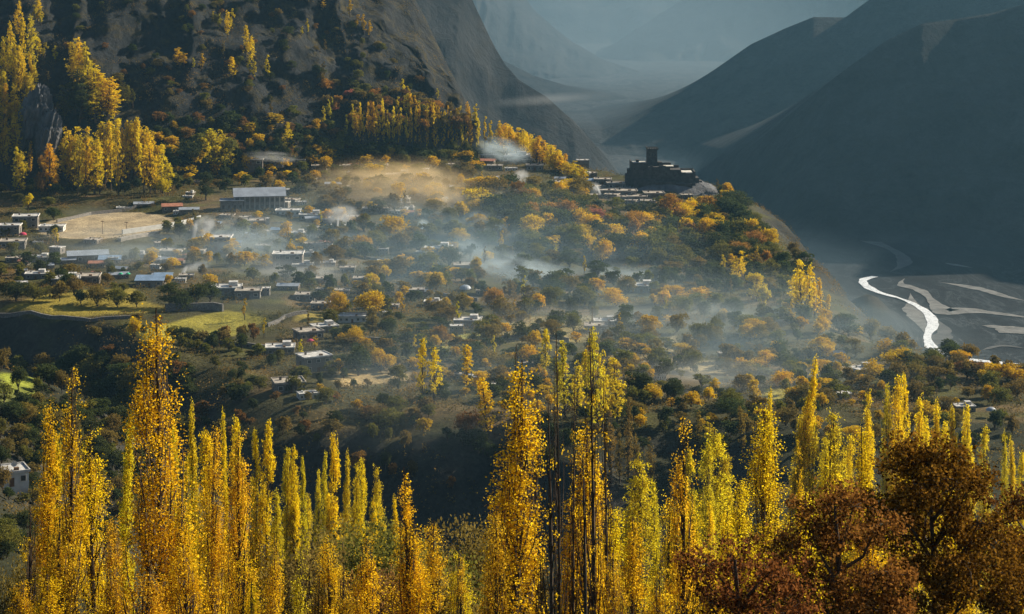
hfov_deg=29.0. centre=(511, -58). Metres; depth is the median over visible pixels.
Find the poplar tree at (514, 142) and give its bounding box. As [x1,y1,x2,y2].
[511,133,518,152]
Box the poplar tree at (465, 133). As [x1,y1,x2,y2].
[464,118,467,146]
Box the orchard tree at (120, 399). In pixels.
[109,392,128,407]
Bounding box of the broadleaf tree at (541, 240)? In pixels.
[528,236,555,251]
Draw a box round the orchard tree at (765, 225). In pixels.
[743,221,770,234]
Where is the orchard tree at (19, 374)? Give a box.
[9,365,28,388]
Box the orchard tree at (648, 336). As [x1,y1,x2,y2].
[641,331,660,346]
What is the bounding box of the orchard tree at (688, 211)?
[676,203,697,219]
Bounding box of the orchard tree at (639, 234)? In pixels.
[629,230,650,252]
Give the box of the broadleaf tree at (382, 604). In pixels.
[308,561,428,613]
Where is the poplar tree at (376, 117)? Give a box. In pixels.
[374,107,378,143]
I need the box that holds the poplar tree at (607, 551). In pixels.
[598,377,613,612]
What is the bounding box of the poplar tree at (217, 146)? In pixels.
[210,129,228,172]
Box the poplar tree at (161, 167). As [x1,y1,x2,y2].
[154,144,167,191]
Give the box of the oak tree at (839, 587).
[739,476,924,613]
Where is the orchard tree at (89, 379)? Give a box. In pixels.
[80,372,99,384]
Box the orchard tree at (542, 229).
[534,226,553,233]
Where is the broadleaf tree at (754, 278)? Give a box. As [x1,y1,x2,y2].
[745,272,767,300]
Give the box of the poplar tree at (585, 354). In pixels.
[580,349,589,397]
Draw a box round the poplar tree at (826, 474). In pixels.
[811,441,853,613]
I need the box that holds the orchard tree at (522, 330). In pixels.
[510,320,531,337]
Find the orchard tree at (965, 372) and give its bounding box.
[953,360,986,377]
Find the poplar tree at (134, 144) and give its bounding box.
[129,121,141,176]
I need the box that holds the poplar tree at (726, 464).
[713,451,736,585]
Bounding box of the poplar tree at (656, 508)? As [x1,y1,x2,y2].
[645,478,663,609]
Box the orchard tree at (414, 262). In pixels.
[406,257,418,271]
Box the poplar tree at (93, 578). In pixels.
[62,425,127,613]
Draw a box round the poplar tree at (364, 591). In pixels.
[344,532,385,613]
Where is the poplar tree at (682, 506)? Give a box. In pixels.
[662,417,702,613]
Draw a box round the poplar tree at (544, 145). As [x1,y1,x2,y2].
[541,140,547,164]
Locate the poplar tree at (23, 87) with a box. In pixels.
[20,68,27,100]
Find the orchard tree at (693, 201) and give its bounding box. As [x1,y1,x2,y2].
[685,197,697,212]
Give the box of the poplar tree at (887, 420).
[879,382,894,566]
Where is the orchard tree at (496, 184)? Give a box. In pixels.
[470,174,508,194]
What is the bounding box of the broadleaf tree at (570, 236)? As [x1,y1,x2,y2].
[558,233,588,248]
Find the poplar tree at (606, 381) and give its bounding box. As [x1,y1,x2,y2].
[595,349,609,432]
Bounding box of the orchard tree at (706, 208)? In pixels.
[693,202,713,215]
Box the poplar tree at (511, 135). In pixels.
[507,126,514,152]
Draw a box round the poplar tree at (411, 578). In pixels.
[380,519,440,613]
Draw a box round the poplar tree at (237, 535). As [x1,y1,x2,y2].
[216,428,262,613]
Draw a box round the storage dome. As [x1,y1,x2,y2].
[459,285,471,289]
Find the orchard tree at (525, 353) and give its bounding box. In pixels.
[517,344,540,360]
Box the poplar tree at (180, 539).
[159,494,202,613]
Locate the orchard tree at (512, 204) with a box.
[497,195,528,213]
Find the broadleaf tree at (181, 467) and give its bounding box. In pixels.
[171,463,199,479]
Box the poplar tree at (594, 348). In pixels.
[581,326,605,434]
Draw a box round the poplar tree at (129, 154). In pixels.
[123,126,137,181]
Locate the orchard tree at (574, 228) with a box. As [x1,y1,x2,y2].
[564,222,586,239]
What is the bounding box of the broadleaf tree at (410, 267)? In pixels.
[388,258,414,275]
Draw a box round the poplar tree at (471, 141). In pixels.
[469,114,472,142]
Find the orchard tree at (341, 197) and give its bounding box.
[329,186,348,205]
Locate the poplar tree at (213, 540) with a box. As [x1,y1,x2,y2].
[190,426,230,613]
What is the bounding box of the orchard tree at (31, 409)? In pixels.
[13,402,40,423]
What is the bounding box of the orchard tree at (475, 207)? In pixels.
[467,198,485,213]
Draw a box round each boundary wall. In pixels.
[56,205,136,222]
[122,215,200,233]
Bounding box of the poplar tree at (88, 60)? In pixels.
[78,51,97,99]
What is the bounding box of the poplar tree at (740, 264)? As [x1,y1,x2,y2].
[730,250,746,278]
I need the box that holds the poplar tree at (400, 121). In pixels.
[396,107,403,144]
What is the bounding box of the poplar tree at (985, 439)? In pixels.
[974,426,995,613]
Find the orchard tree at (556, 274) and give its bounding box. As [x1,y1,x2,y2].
[542,270,564,282]
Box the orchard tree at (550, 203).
[540,201,559,212]
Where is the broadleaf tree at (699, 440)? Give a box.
[686,432,709,447]
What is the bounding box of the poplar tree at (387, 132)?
[385,111,390,144]
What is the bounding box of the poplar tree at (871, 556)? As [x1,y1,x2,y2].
[842,509,887,599]
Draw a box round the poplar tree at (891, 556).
[874,526,914,612]
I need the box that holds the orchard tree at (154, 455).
[143,449,162,464]
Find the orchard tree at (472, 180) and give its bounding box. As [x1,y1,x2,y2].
[468,176,491,188]
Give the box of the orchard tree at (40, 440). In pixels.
[37,430,67,446]
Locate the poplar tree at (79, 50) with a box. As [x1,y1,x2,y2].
[72,37,83,80]
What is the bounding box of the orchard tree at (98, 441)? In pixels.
[91,437,111,454]
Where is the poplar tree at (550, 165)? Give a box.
[546,153,562,171]
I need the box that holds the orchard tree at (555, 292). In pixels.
[537,285,563,308]
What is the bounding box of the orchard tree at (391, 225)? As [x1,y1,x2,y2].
[374,215,409,236]
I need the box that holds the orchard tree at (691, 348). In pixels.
[679,346,701,361]
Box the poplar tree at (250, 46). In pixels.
[247,36,254,62]
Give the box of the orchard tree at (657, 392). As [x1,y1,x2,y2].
[643,383,662,400]
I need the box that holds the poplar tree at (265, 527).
[254,418,278,601]
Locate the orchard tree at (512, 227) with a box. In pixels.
[505,215,521,238]
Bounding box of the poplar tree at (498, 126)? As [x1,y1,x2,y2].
[493,124,500,147]
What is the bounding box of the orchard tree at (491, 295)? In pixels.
[481,286,503,305]
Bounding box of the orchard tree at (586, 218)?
[574,213,602,225]
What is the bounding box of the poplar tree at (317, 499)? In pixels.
[313,469,322,551]
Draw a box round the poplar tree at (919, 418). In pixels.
[910,393,927,613]
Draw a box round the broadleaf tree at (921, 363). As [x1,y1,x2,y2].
[905,359,927,367]
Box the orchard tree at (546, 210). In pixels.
[533,204,564,227]
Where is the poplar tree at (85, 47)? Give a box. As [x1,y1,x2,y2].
[76,42,90,82]
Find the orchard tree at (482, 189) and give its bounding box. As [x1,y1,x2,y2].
[470,186,495,199]
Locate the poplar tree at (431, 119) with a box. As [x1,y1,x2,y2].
[430,104,436,145]
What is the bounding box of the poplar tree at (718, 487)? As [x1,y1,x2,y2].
[693,429,735,610]
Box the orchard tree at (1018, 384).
[1000,376,1023,396]
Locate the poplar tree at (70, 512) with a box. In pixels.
[48,367,92,613]
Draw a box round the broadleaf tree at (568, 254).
[556,249,581,266]
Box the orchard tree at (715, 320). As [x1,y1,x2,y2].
[708,315,725,329]
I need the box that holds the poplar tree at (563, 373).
[555,340,573,417]
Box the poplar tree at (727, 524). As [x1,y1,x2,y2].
[715,506,739,613]
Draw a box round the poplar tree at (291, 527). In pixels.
[288,492,300,593]
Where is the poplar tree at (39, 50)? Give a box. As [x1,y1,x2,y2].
[34,37,42,56]
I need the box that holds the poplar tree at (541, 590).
[526,552,549,613]
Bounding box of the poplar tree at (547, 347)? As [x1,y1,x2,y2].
[538,328,551,377]
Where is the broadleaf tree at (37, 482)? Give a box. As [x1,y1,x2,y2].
[29,478,53,495]
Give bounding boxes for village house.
[0,222,22,236]
[0,237,27,248]
[0,461,30,494]
[5,255,21,262]
[11,213,39,228]
[13,242,22,249]
[16,268,27,276]
[24,268,48,279]
[32,253,48,261]
[38,223,65,231]
[46,263,54,268]
[49,245,65,253]
[51,272,80,285]
[60,257,75,263]
[66,249,108,262]
[77,272,101,284]
[83,237,102,244]
[87,260,105,266]
[98,255,122,264]
[108,271,128,278]
[115,266,129,271]
[130,250,144,257]
[133,201,153,206]
[134,275,165,286]
[150,263,161,268]
[152,256,161,262]
[154,240,161,246]
[154,272,172,279]
[158,246,185,257]
[158,257,173,262]
[161,203,182,212]
[175,277,186,282]
[177,258,184,262]
[179,207,199,214]
[179,272,193,279]
[185,190,194,194]
[187,229,197,233]
[188,248,206,255]
[201,233,233,250]
[210,280,242,295]
[219,213,234,219]
[234,286,262,298]
[239,215,254,217]
[244,158,264,171]
[244,217,265,225]
[245,232,262,237]
[255,243,269,249]
[258,217,269,224]
[258,286,270,295]
[264,229,270,236]
[265,340,294,354]
[270,227,280,232]
[271,249,304,267]
[271,376,306,392]
[273,157,283,167]
[275,207,301,216]
[276,283,300,289]
[285,197,300,204]
[285,201,289,207]
[289,229,305,236]
[291,260,313,269]
[292,326,324,340]
[293,158,305,169]
[294,291,315,301]
[295,200,306,204]
[295,350,332,372]
[296,389,319,399]
[298,210,321,219]
[298,241,313,248]
[304,216,319,221]
[304,249,313,256]
[309,320,339,332]
[310,241,328,249]
[310,300,330,309]
[311,163,326,169]
[311,275,325,283]
[318,216,343,223]
[320,259,335,266]
[324,182,341,186]
[334,287,350,294]
[338,312,366,322]
[339,264,355,272]
[342,164,351,168]
[347,184,358,189]
[352,275,368,282]
[361,205,377,212]
[378,247,388,254]
[385,170,410,180]
[385,209,400,214]
[389,303,399,308]
[399,201,410,205]
[405,205,414,209]
[407,210,414,214]
[407,286,424,294]
[411,194,425,200]
[415,250,425,255]
[420,168,428,173]
[423,242,452,254]
[423,297,441,305]
[435,182,449,189]
[450,324,462,333]
[453,261,470,269]
[453,314,481,326]
[454,371,465,380]
[475,288,487,294]
[480,151,496,158]
[480,158,495,164]
[487,163,502,170]
[500,151,530,161]
[504,167,516,170]
[516,359,534,368]
[521,158,532,162]
[526,162,543,170]
[576,158,588,168]
[584,321,606,332]
[585,171,596,177]
[592,184,605,187]
[593,315,616,326]
[594,176,611,185]
[594,187,616,195]
[603,192,619,197]
[606,180,625,187]
[612,195,626,201]
[613,187,637,194]
[625,198,637,203]
[626,193,647,200]
[629,279,651,292]
[640,198,655,205]
[642,190,664,198]
[654,372,666,379]
[680,193,692,198]
[774,319,787,325]
[819,351,832,358]
[832,390,851,398]
[833,350,845,358]
[847,362,872,375]
[952,400,975,411]
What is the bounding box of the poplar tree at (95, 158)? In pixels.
[86,139,106,194]
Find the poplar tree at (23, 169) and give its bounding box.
[15,150,28,195]
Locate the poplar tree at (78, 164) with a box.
[70,133,88,194]
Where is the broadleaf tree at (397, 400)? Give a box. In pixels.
[384,395,410,411]
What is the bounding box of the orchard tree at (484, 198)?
[479,193,499,207]
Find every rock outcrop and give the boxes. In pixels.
[15,83,53,149]
[34,108,62,159]
[624,181,718,195]
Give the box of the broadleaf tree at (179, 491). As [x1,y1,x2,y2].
[176,487,189,499]
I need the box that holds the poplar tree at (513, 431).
[503,344,519,612]
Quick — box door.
[10,478,13,486]
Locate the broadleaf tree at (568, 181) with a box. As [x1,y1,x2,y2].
[560,178,576,185]
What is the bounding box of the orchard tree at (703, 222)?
[697,216,717,233]
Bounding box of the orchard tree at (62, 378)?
[53,369,70,392]
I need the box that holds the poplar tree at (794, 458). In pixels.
[786,414,809,551]
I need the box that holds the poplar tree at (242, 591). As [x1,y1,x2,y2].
[220,546,266,613]
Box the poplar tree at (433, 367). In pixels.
[425,347,442,400]
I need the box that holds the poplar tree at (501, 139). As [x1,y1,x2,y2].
[497,123,510,151]
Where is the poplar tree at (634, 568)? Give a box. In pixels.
[614,514,651,613]
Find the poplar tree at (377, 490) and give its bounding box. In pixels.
[368,463,386,562]
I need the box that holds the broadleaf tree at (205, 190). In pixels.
[197,171,214,199]
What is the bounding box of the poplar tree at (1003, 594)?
[983,534,1023,613]
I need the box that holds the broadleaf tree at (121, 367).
[100,362,136,384]
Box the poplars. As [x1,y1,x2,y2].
[32,0,795,357]
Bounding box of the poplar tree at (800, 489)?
[795,439,805,573]
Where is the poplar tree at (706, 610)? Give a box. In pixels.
[694,561,722,613]
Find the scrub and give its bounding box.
[0,0,454,170]
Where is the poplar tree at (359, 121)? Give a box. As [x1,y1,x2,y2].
[357,102,362,136]
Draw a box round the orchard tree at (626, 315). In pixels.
[611,310,638,329]
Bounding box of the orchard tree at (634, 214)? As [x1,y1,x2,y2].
[624,209,648,232]
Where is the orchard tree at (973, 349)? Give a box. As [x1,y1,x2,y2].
[960,342,981,358]
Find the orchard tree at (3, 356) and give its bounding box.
[0,346,10,370]
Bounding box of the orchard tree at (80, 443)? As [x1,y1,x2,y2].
[66,437,81,453]
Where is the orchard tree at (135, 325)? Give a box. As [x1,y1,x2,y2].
[126,317,141,338]
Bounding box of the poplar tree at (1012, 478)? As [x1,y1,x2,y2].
[1006,437,1019,602]
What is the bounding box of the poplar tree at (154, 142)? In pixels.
[148,130,157,172]
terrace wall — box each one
[171,262,204,266]
[187,339,264,347]
[266,310,307,326]
[335,337,397,344]
[364,256,396,260]
[437,292,477,300]
[494,334,568,341]
[615,351,705,356]
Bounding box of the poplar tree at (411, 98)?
[407,93,413,116]
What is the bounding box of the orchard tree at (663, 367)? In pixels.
[654,357,678,374]
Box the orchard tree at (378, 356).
[367,347,390,369]
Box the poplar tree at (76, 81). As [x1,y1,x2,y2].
[62,69,88,113]
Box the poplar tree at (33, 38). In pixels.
[24,16,38,64]
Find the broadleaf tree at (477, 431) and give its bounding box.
[464,428,488,446]
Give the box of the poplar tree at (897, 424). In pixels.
[883,374,907,559]
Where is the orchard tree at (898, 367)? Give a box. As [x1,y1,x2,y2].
[887,362,910,380]
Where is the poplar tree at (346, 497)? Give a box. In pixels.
[340,450,351,547]
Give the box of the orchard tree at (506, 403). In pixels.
[502,394,519,415]
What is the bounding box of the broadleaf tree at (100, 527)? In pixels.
[95,520,123,542]
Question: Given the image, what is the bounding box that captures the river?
[859,276,1022,366]
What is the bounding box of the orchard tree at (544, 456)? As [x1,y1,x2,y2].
[538,444,556,461]
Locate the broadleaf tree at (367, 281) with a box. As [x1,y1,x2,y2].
[355,279,379,288]
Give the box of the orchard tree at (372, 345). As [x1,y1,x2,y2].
[353,340,382,365]
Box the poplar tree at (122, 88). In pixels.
[118,78,126,102]
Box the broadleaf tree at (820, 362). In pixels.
[808,359,831,374]
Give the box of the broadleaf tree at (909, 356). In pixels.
[895,350,922,365]
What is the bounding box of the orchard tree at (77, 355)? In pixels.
[66,343,94,370]
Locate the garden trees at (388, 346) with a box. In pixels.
[0,0,1019,556]
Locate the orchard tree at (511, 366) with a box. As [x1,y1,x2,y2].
[504,358,525,371]
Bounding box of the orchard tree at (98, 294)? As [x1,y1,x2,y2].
[84,284,107,305]
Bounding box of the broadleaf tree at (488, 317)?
[480,314,503,324]
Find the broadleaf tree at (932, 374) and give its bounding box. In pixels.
[919,366,948,383]
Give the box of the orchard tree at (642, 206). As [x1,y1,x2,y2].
[635,200,658,211]
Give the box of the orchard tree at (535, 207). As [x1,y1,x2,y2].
[522,201,540,221]
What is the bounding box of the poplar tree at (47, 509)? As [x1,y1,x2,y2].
[18,400,68,609]
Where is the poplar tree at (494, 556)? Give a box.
[475,507,512,613]
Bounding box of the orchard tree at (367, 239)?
[351,234,373,248]
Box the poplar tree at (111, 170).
[106,120,113,189]
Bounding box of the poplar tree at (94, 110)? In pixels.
[83,89,104,122]
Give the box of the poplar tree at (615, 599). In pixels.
[592,553,634,613]
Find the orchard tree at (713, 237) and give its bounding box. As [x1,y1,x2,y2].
[702,231,727,249]
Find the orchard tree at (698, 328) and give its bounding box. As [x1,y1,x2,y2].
[688,322,713,337]
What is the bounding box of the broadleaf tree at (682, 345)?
[672,342,690,355]
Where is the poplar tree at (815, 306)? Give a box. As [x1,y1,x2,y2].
[808,280,819,317]
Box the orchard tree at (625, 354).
[612,348,634,360]
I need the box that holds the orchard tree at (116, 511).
[108,496,139,514]
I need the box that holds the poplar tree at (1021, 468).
[1013,451,1023,613]
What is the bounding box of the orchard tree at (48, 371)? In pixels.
[34,363,59,385]
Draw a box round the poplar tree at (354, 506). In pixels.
[347,460,365,548]
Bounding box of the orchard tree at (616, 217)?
[601,211,625,226]
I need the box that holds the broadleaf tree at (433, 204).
[422,199,448,215]
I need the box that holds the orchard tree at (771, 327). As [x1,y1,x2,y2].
[763,316,780,331]
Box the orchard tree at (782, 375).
[768,369,797,386]
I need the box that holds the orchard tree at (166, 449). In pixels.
[149,440,177,456]
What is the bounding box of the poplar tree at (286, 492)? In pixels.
[278,447,293,605]
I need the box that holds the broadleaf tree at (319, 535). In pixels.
[254,517,397,613]
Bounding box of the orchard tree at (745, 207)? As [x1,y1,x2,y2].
[733,205,748,214]
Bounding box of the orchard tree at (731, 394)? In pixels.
[719,391,741,406]
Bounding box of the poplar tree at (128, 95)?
[125,85,131,106]
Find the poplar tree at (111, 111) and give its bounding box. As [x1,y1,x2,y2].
[104,89,121,120]
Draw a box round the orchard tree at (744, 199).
[722,188,757,209]
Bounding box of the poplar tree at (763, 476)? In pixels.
[735,400,794,613]
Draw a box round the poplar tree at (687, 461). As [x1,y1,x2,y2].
[678,450,701,598]
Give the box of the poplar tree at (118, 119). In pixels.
[110,114,121,170]
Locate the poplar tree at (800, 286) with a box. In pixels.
[790,259,810,316]
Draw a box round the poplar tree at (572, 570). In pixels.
[568,382,581,613]
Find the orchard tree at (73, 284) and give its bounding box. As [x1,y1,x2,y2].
[66,275,82,291]
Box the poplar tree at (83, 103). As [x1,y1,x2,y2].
[69,83,94,122]
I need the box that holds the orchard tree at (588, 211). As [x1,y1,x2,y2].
[579,206,593,217]
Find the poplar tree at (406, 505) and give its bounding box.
[389,471,427,613]
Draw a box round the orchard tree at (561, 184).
[552,180,573,194]
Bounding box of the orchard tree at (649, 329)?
[640,325,660,337]
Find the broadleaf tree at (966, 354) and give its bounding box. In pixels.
[949,349,972,361]
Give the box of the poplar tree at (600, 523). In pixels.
[576,440,611,611]
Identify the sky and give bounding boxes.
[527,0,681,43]
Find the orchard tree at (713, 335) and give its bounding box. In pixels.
[701,325,725,347]
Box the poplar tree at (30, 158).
[26,141,32,176]
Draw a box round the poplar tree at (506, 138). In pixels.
[502,130,507,152]
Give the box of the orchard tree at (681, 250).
[669,243,697,267]
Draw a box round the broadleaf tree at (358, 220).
[354,213,374,231]
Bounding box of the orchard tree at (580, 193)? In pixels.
[571,190,591,201]
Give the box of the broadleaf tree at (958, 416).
[945,412,965,429]
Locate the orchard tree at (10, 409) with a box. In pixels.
[0,399,27,420]
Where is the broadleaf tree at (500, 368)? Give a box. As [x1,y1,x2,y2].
[486,365,508,379]
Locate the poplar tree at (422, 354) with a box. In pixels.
[415,336,430,394]
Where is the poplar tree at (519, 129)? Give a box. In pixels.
[515,128,528,149]
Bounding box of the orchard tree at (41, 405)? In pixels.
[31,401,54,417]
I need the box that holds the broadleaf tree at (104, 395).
[86,389,110,399]
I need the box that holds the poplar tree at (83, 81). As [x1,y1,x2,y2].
[71,74,94,112]
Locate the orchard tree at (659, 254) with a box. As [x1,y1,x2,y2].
[647,247,667,266]
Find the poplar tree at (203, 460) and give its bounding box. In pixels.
[191,425,227,613]
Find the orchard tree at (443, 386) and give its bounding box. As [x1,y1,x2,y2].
[428,380,449,399]
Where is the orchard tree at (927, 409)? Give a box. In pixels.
[912,399,936,416]
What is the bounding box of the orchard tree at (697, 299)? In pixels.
[689,292,706,308]
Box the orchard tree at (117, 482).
[106,476,130,492]
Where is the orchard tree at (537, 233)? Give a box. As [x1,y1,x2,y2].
[516,228,544,243]
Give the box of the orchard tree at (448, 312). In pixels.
[428,304,458,320]
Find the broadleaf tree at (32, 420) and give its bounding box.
[29,413,51,431]
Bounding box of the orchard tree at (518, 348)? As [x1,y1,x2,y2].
[511,344,533,358]
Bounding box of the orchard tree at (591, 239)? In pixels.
[581,233,596,248]
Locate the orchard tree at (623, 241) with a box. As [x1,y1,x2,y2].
[595,230,637,257]
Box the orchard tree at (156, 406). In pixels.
[144,398,169,419]
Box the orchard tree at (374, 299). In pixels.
[353,289,385,311]
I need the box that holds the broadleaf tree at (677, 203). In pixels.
[658,198,684,210]
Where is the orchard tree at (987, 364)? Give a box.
[974,361,1006,379]
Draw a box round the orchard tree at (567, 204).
[551,197,579,222]
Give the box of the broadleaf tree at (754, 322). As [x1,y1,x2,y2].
[742,318,766,337]
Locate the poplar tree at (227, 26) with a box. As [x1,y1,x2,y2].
[224,10,231,36]
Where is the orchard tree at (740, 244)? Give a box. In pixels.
[729,240,752,258]
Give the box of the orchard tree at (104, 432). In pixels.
[91,426,117,443]
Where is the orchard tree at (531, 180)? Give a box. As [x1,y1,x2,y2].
[522,175,545,187]
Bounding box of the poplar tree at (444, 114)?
[443,111,445,148]
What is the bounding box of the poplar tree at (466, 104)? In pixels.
[465,102,469,126]
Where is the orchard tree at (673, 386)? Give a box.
[661,378,684,397]
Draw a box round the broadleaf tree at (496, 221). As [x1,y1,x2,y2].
[484,218,504,236]
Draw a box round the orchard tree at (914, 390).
[903,379,926,400]
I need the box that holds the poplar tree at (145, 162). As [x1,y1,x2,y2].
[140,126,148,192]
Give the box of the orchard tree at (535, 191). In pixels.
[528,187,541,197]
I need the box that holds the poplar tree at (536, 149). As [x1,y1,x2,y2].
[531,135,542,162]
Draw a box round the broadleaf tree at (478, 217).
[465,213,488,228]
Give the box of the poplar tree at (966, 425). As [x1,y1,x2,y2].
[961,402,975,610]
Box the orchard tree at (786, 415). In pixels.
[772,405,799,426]
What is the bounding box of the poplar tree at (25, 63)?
[19,45,26,90]
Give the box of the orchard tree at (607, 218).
[603,213,615,224]
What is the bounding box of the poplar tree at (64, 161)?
[60,140,70,181]
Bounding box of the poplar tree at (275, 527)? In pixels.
[267,487,285,595]
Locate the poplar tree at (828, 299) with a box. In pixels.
[824,294,830,310]
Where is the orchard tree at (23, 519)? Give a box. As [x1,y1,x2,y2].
[13,509,35,530]
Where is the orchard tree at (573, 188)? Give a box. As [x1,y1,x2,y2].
[569,181,585,195]
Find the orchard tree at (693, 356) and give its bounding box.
[681,349,707,370]
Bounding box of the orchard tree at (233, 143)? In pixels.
[220,136,238,166]
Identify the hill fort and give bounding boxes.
[625,146,701,188]
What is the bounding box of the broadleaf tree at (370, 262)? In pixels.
[361,259,382,270]
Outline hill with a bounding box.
[0,0,477,190]
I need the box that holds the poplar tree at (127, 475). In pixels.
[116,413,136,613]
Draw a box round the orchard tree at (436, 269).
[428,264,450,274]
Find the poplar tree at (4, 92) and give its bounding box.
[0,82,8,130]
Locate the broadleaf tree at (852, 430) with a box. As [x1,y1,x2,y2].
[839,425,862,443]
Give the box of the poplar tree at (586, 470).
[553,421,611,613]
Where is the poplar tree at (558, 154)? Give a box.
[550,152,564,174]
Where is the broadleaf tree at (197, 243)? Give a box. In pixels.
[184,239,206,250]
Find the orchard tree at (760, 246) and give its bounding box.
[749,243,774,258]
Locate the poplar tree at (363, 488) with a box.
[354,458,369,546]
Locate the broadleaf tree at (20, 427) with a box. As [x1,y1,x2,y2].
[5,423,30,440]
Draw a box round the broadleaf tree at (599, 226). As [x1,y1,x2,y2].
[585,219,611,241]
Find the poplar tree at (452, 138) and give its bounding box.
[450,111,453,149]
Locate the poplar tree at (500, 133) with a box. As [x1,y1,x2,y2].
[498,123,504,149]
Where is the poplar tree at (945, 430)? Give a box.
[939,422,954,556]
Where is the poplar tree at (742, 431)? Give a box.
[737,406,746,455]
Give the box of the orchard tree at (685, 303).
[677,296,693,313]
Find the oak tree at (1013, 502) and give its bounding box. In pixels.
[981,482,1023,611]
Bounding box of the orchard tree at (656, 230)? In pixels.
[643,223,680,240]
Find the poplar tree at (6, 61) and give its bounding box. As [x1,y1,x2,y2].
[0,37,10,81]
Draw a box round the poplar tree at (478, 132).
[475,118,479,154]
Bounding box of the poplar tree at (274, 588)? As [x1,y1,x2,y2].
[257,535,288,613]
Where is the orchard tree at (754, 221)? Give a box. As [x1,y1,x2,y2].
[743,218,763,233]
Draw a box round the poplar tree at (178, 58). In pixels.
[172,47,184,66]
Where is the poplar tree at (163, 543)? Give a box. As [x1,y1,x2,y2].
[102,303,211,613]
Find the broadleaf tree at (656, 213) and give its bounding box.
[648,211,664,223]
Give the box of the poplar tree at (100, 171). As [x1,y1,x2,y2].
[95,140,103,193]
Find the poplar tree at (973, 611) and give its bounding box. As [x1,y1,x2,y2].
[931,540,991,613]
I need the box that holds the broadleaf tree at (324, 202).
[314,195,337,208]
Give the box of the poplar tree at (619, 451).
[613,428,624,483]
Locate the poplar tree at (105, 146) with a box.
[102,121,118,182]
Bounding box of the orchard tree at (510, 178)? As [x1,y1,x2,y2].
[494,170,519,192]
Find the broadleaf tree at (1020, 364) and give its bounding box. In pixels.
[1011,362,1023,377]
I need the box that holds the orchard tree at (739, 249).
[730,245,749,257]
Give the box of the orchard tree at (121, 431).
[113,421,142,440]
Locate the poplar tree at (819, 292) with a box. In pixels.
[816,278,825,312]
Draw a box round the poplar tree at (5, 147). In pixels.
[1,125,10,170]
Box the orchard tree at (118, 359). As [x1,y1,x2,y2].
[110,353,133,372]
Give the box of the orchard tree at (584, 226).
[577,223,603,240]
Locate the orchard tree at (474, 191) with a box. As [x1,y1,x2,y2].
[461,187,489,204]
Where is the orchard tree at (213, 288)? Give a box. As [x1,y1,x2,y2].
[203,282,221,301]
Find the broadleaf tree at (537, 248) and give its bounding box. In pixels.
[524,242,545,255]
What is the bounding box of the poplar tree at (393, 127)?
[391,106,395,146]
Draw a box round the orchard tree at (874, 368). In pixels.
[860,357,883,376]
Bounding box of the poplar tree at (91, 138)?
[89,132,102,176]
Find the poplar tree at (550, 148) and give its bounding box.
[543,145,555,168]
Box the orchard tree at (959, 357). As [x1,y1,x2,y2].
[949,350,969,368]
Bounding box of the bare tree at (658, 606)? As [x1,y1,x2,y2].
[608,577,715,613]
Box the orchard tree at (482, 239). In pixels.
[472,230,497,248]
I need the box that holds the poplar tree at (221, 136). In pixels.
[218,134,234,165]
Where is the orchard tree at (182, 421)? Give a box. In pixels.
[170,413,189,431]
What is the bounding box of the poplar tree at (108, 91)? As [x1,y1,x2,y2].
[98,76,123,116]
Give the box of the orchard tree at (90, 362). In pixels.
[69,353,107,378]
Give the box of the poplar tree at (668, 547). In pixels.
[640,489,689,613]
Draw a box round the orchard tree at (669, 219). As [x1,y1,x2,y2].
[661,214,679,228]
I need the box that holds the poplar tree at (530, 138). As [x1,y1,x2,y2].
[526,134,533,156]
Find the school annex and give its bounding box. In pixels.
[219,198,243,210]
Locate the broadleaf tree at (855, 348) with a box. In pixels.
[845,337,864,356]
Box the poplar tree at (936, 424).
[928,396,941,556]
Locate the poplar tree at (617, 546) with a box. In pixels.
[597,504,642,613]
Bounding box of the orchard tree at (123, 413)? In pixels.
[108,403,139,424]
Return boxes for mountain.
[416,0,619,174]
[473,0,638,78]
[503,61,627,102]
[562,0,1023,160]
[595,0,867,61]
[686,5,1023,247]
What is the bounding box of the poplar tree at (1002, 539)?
[986,499,1009,612]
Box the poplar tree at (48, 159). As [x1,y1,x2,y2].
[39,143,58,195]
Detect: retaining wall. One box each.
[0,310,131,321]
[165,302,223,311]
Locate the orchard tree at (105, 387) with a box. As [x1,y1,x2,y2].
[86,377,116,396]
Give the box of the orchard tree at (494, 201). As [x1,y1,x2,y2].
[478,194,510,214]
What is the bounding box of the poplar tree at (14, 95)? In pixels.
[8,84,19,121]
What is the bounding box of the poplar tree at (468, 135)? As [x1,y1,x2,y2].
[467,106,471,141]
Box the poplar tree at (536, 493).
[528,396,543,613]
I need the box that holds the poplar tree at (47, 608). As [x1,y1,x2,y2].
[24,573,74,613]
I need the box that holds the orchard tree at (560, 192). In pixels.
[540,186,571,205]
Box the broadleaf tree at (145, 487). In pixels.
[135,477,155,499]
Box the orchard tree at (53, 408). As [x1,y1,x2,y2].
[47,404,59,412]
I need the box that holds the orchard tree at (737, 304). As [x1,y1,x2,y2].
[728,296,744,312]
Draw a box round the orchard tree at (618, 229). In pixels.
[602,223,625,234]
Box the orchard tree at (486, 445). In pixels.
[472,438,500,456]
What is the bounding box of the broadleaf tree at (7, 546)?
[0,540,16,558]
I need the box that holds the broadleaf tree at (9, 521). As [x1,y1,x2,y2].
[0,518,17,535]
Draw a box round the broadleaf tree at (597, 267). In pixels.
[585,260,611,276]
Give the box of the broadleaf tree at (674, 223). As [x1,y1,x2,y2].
[665,220,680,233]
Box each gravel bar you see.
[862,241,912,271]
[897,279,1023,317]
[902,293,935,331]
[931,320,952,344]
[942,282,1020,299]
[946,263,971,267]
[983,325,1023,333]
[983,345,1021,349]
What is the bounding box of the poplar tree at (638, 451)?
[631,434,641,476]
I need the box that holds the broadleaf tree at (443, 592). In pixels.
[373,545,486,613]

